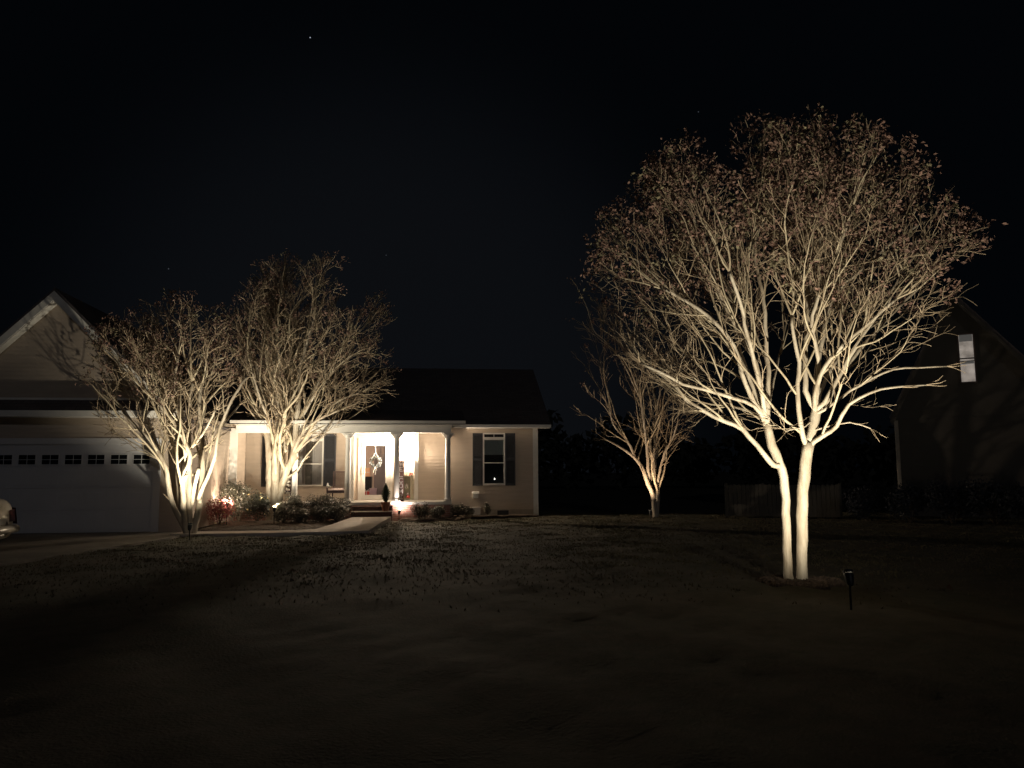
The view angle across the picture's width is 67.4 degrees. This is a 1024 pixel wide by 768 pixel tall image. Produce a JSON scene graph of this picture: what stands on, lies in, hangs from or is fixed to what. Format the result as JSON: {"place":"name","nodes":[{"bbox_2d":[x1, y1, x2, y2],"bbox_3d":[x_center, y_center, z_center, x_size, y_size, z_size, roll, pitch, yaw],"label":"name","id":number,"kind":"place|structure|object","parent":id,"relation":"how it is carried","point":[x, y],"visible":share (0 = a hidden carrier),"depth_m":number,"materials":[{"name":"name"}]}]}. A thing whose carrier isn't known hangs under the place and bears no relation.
{"place":"outdoors","nodes":[
{"label":"outdoors","id":0,"kind":"place"},
{"bbox_2d":[0,532,180,565],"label":"driveway","id":1,"kind":"structure","parent":0,"point":[19,548],"depth_m":17.77,"materials":[{"name":"concrete"}]},
{"bbox_2d":[0,498,19,538],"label":"parked car","id":2,"kind":"object","parent":1,"relation":"on","point":[8,519],"visible":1,"depth_m":16.03,"materials":[{"name":"silver paint"}]},
{"bbox_2d":[284,471,291,498],"bbox_3d":[-8.075,3.621,27.051,0.700,1.070,0.530,0,-7,-6],"label":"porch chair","id":3,"kind":"object","parent":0,"point":[289,483],"visible":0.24,"depth_m":27.30,"materials":[{"name":"brown wood"}]},
{"bbox_2d":[365,468,369,476],"bbox_3d":[-6.027,3.555,30.923,0.620,0.340,0.302,0,-7,-6],"label":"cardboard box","id":4,"kind":"object","parent":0,"point":[367,472],"visible":0.43,"depth_m":30.80,"materials":[{"name":"brown cardboard"}]},
{"bbox_2d":[0,471,1023,767],"bbox_3d":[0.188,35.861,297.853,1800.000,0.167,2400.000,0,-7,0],"label":"ground","id":5,"kind":"structure","parent":0,"point":[752,673],"depth_m":6.99,"materials":[{"name":"plant"}]},
{"bbox_2d":[75,287,256,532],"bbox_3d":[-9.236,0.743,20.577,4.465,6.676,4.314,3,-7,-25],"label":"crepe myrtle","id":6,"kind":"object","parent":5,"relation":"on","point":[186,492],"visible":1,"depth_m":20.25,"materials":[{"name":"brown plant"}]},
{"bbox_2d":[188,523,192,539],"bbox_3d":[-8.005,3.671,19.080,0.120,0.450,0.145,0,-7,0],"label":"garden spotlight","id":7,"kind":"object","parent":5,"relation":"on","point":[190,526],"visible":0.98,"depth_m":19.04,"materials":[{"name":"black metal"}]},
{"bbox_2d":[198,519,345,530],"bbox_3d":[-7.503,4.380,23.771,4.122,0.167,5.194,0,-7,0],"label":"mulch bed","id":8,"kind":"object","parent":5,"relation":"on","point":[251,525],"visible":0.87,"depth_m":22.96,"materials":[{"name":"brown plant"}]},
{"bbox_2d":[205,498,235,523],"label":"barberry bush","id":9,"kind":"object","parent":8,"relation":"on","point":[220,508],"visible":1,"depth_m":23.70,"materials":[{"name":"red plant"}]},
{"bbox_2d":[218,480,256,521],"bbox_3d":[-8.923,3.814,25.044,1.279,1.385,1.153,0,-7,-6],"label":"round shrub","id":10,"kind":"object","parent":8,"relation":"on","point":[236,495],"visible":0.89,"depth_m":24.91,"materials":[{"name":"green plant"}]},
{"bbox_2d":[243,489,270,520],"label":"round shrub","id":11,"kind":"object","parent":8,"relation":"on","point":[261,505],"visible":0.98,"depth_m":25.05,"materials":[{"name":"green plant"}]},
{"bbox_2d":[272,502,294,522],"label":"azalea bush","id":12,"kind":"object","parent":8,"relation":"on","point":[281,511],"visible":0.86,"depth_m":24.26,"materials":[{"name":"green plant"}]},
{"bbox_2d":[283,492,310,511],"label":"azalea bush","id":13,"kind":"object","parent":8,"relation":"on","point":[296,502],"visible":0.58,"depth_m":25.03,"materials":[{"name":"green plant"}]},
{"bbox_2d":[285,507,310,522],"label":"azalea bush","id":14,"kind":"object","parent":8,"relation":"on","point":[296,515],"visible":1,"depth_m":23.90,"materials":[{"name":"green plant"}]},
{"bbox_2d":[304,492,331,520],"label":"azalea bush","id":15,"kind":"object","parent":8,"relation":"on","point":[323,500],"visible":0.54,"depth_m":25.24,"materials":[{"name":"green plant"}]},
{"bbox_2d":[309,503,332,522],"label":"azalea bush","id":16,"kind":"object","parent":8,"relation":"on","point":[319,513],"visible":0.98,"depth_m":24.40,"materials":[{"name":"green plant"}]},
{"bbox_2d":[325,504,349,521],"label":"azalea bush","id":17,"kind":"object","parent":8,"relation":"on","point":[338,514],"visible":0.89,"depth_m":24.52,"materials":[{"name":"green plant"}]},
{"bbox_2d":[326,496,353,520],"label":"azalea bush","id":18,"kind":"object","parent":8,"relation":"on","point":[340,501],"visible":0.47,"depth_m":25.32,"materials":[{"name":"green plant"}]},
{"bbox_2d":[0,288,550,533],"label":"house","id":19,"kind":"structure","parent":5,"relation":"on","point":[468,437],"depth_m":26.08,"materials":[{"name":"beige plastic"}]},
{"bbox_2d":[0,444,153,533],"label":"garage door","id":20,"kind":"structure","parent":19,"relation":"in","point":[100,488],"depth_m":21.13,"materials":[{"name":"white paint"}]},
{"bbox_2d":[271,434,291,473],"bbox_3d":[-8.329,2.749,27.773,0.980,1.870,0.056,0,-7,-6],"label":"window","id":21,"kind":"structure","parent":19,"relation":"in","point":[289,446],"depth_m":27.86,"materials":[{"name":"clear glass"}]},
{"bbox_2d":[285,439,291,502],"bbox_3d":[-7.634,2.857,26.243,0.220,2.360,0.153,0,-7,-6],"label":"hanging garland","id":22,"kind":"object","parent":19,"relation":"hanging from","point":[288,481],"visible":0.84,"depth_m":26.16,"materials":[{"name":"green plant"}]},
{"bbox_2d":[297,434,323,485],"bbox_3d":[-7.345,2.757,27.885,0.980,1.870,0.056,0,-7,-6],"label":"window","id":23,"kind":"structure","parent":19,"relation":"in","point":[310,473],"depth_m":27.89,"materials":[{"name":"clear glass"}]},
{"bbox_2d":[326,471,344,498],"bbox_3d":[-6.207,3.636,27.262,0.700,1.070,0.530,0,-7,-6],"label":"porch chair","id":24,"kind":"object","parent":19,"relation":"on","point":[339,483],"visible":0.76,"depth_m":27.50,"materials":[{"name":"brown wood"}]},
{"bbox_2d":[365,477,371,490],"bbox_3d":[-6.083,4.153,30.848,0.900,0.860,0.400,0,-7,-6],"label":"console cabinet","id":25,"kind":"object","parent":19,"relation":"on","point":[368,482],"visible":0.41,"depth_m":30.73,"materials":[{"name":"black wood"}]},
{"bbox_2d":[369,486,376,494],"bbox_3d":[-5.344,4.170,29.560,0.280,0.525,0.146,0,-7,-6],"label":"gift bag","id":26,"kind":"object","parent":19,"relation":"in","point":[373,491],"visible":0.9,"depth_m":29.50,"materials":[{"name":"pink"}]},
{"bbox_2d":[368,446,381,474],"bbox_3d":[-5.170,2.826,29.069,0.541,1.201,0.182,0,-7,-6],"label":"wreath","id":27,"kind":"object","parent":19,"relation":"attached to","point":[379,464],"visible":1,"depth_m":29.05,"materials":[{"name":"white plant"}]},
{"bbox_2d":[361,442,389,499],"bbox_3d":[-5.164,3.273,29.053,1.050,2.170,0.112,0,-7,-6],"label":"storm door","id":28,"kind":"structure","parent":19,"relation":"in","point":[363,497],"depth_m":29.07,"materials":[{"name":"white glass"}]},
{"bbox_2d":[374,446,389,494],"bbox_3d":[-4.989,3.355,29.557,0.920,2.140,0.163,-5,-8,35],"label":"entry door","id":29,"kind":"structure","parent":19,"relation":"in","point":[379,479],"depth_m":29.61,"materials":[{"name":"brown"}]},
{"bbox_2d":[381,483,390,510],"bbox_3d":[-4.264,3.816,25.950,0.338,0.939,0.342,0,-7,-6],"label":"potted conifer","id":30,"kind":"object","parent":19,"relation":"on","point":[385,504],"visible":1,"depth_m":25.85,"materials":[{"name":"plant"}]},
{"bbox_2d":[399,461,403,501],"bbox_3d":[-3.891,3.408,26.960,0.190,1.430,0.031,0,-7,-6],"label":"porch sign","id":31,"kind":"object","parent":19,"relation":"on","point":[401,480],"visible":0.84,"depth_m":26.95,"materials":[{"name":"brown"}]},
{"bbox_2d":[404,476,413,499],"bbox_3d":[-3.890,3.885,28.744,0.460,0.890,0.270,0,-7,-6],"label":"display shelf","id":32,"kind":"object","parent":19,"relation":"on","point":[407,481],"visible":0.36,"depth_m":28.79,"materials":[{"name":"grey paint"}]},
{"bbox_2d":[409,473,412,499],"bbox_3d":[-3.764,3.794,28.563,0.190,1.028,0.141,-4,-8,30],"label":"flower stake","id":33,"kind":"object","parent":19,"relation":"on","point":[410,475],"visible":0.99,"depth_m":28.56,"materials":[{"name":"grey paint"}]},
{"bbox_2d":[483,433,504,484],"bbox_3d":[-0.669,2.794,28.643,0.830,1.940,0.056,0,-7,-6],"label":"window","id":34,"kind":"structure","parent":19,"relation":"in","point":[493,443],"depth_m":28.66,"materials":[{"name":"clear glass"}]},
{"bbox_2d":[169,517,390,536],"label":"walkway","id":35,"kind":"structure","parent":5,"relation":"on","point":[367,525],"depth_m":20.83,"materials":[{"name":"concrete"}]},
{"bbox_2d":[214,248,401,519],"bbox_3d":[-7.076,-0.022,26.434,6.440,9.482,5.981,0,-7,0],"label":"crepe myrtle","id":36,"kind":"object","parent":5,"relation":"on","point":[276,389],"visible":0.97,"depth_m":26.17,"materials":[{"name":"brown plant"}]},
{"bbox_2d":[397,514,540,521],"bbox_3d":[-1.548,4.771,27.435,5.857,0.165,2.042,4,-8,-32],"label":"mulch bed","id":37,"kind":"object","parent":5,"relation":"on","point":[452,518],"visible":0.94,"depth_m":26.77,"materials":[{"name":"brown soil"}]},
{"bbox_2d":[410,501,431,518],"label":"azalea bush","id":38,"kind":"object","parent":37,"relation":"on","point":[419,510],"visible":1,"depth_m":25.89,"materials":[{"name":"green plant"}]},
{"bbox_2d":[428,504,446,517],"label":"azalea bush","id":39,"kind":"object","parent":37,"relation":"on","point":[438,511],"visible":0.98,"depth_m":26.19,"materials":[{"name":"green plant"}]},
{"bbox_2d":[450,503,466,515],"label":"azalea bush","id":40,"kind":"object","parent":37,"relation":"on","point":[458,509],"visible":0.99,"depth_m":27.26,"materials":[{"name":"green plant"}]},
{"bbox_2d":[464,506,474,515],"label":"azalea bush","id":41,"kind":"object","parent":37,"relation":"on","point":[469,510],"visible":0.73,"depth_m":27.73,"materials":[{"name":"green plant"}]},
{"bbox_2d":[484,502,490,514],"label":"azalea bush","id":42,"kind":"object","parent":37,"relation":"on","point":[487,509],"visible":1,"depth_m":27.92,"materials":[{"name":"green plant"}]},
{"bbox_2d":[16,514,1003,607],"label":"fallen leaves","id":43,"kind":"object","parent":5,"relation":"on","point":[948,586],"visible":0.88,"depth_m":16.15,"materials":[{"name":"brown plant"}]},
{"bbox_2d":[566,277,711,517],"bbox_3d":[4.490,0.375,27.682,5.077,8.846,4.563,0,-7,0],"label":"crepe myrtle","id":44,"kind":"object","parent":5,"relation":"on","point":[648,478],"visible":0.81,"depth_m":27.62,"materials":[{"name":"brown plant"}]},
{"bbox_2d":[538,407,897,489],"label":"wood","id":45,"kind":"object","parent":5,"relation":"on","point":[876,455],"visible":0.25,"depth_m":70.17,"materials":[{"name":"grey plant"}]},
{"bbox_2d":[724,483,842,517],"bbox_3d":[9.379,4.035,26.669,3.841,1.180,0.152,-2,-7,18],"label":"board fence","id":46,"kind":"object","parent":5,"relation":"on","point":[763,504],"visible":0.77,"depth_m":26.68,"materials":[{"name":"brown wood"}]},
{"bbox_2d":[577,101,1006,579],"bbox_3d":[4.048,-0.551,11.421,6.165,7.139,5.004,0,-7,0],"label":"crepe myrtle","id":47,"kind":"object","parent":5,"relation":"on","point":[762,405],"visible":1,"depth_m":10.96,"materials":[{"name":"brown plant"}]},
{"bbox_2d":[755,573,845,589],"bbox_3d":[4.056,2.821,10.834,1.292,0.189,0.975,-3,-7,20],"label":"mulch ring","id":48,"kind":"object","parent":5,"relation":"on","point":[823,582],"visible":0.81,"depth_m":10.66,"materials":[{"name":"brown plant"}]},
{"bbox_2d":[842,569,853,609],"bbox_3d":[3.937,2.413,8.951,0.120,0.510,0.155,0,-7,0],"label":"garden spotlight","id":49,"kind":"object","parent":5,"relation":"on","point":[848,574],"visible":0.97,"depth_m":8.92,"materials":[{"name":"black metal"}]},
{"bbox_2d":[842,482,885,520],"bbox_3d":[11.391,3.790,24.723,1.423,1.257,1.116,0,-7,-6],"label":"hedge shrub","id":50,"kind":"object","parent":5,"relation":"on","point":[859,500],"visible":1,"depth_m":24.57,"materials":[{"name":"green plant"}]},
{"bbox_2d":[880,481,930,522],"bbox_3d":[12.374,3.686,24.007,1.588,1.273,1.215,0,-7,-6],"label":"hedge shrub","id":51,"kind":"object","parent":5,"relation":"on","point":[908,499],"visible":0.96,"depth_m":23.80,"materials":[{"name":"green plant"}]},
{"bbox_2d":[922,478,981,523],"bbox_3d":[13.296,3.530,23.272,1.784,1.387,1.088,0,-7,-6],"label":"hedge shrub","id":52,"kind":"object","parent":5,"relation":"on","point":[952,503],"visible":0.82,"depth_m":23.14,"materials":[{"name":"green plant"}]},
{"bbox_2d":[965,475,1023,524],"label":"hedge shrub","id":53,"kind":"object","parent":5,"relation":"on","point":[982,500],"visible":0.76,"depth_m":22.52,"materials":[{"name":"green plant"}]},
{"bbox_2d":[0,0,1023,472],"label":"sky","id":54,"kind":"structure","parent":0,"point":[461,156],"materials":[{"name":"black"}]},
{"bbox_2d":[889,289,1023,517],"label":"neighbour house","id":55,"kind":"structure","parent":0,"point":[959,425],"depth_m":26.53,"materials":[{"name":"brown"}]},
{"bbox_2d":[957,332,977,383],"bbox_3d":[15.737,-0.896,26.562,0.519,1.745,0.045,-4,-8,29],"label":"window","id":56,"kind":"structure","parent":55,"relation":"in","point":[965,341],"depth_m":26.57,"materials":[{"name":"beige glass"}]}
]}

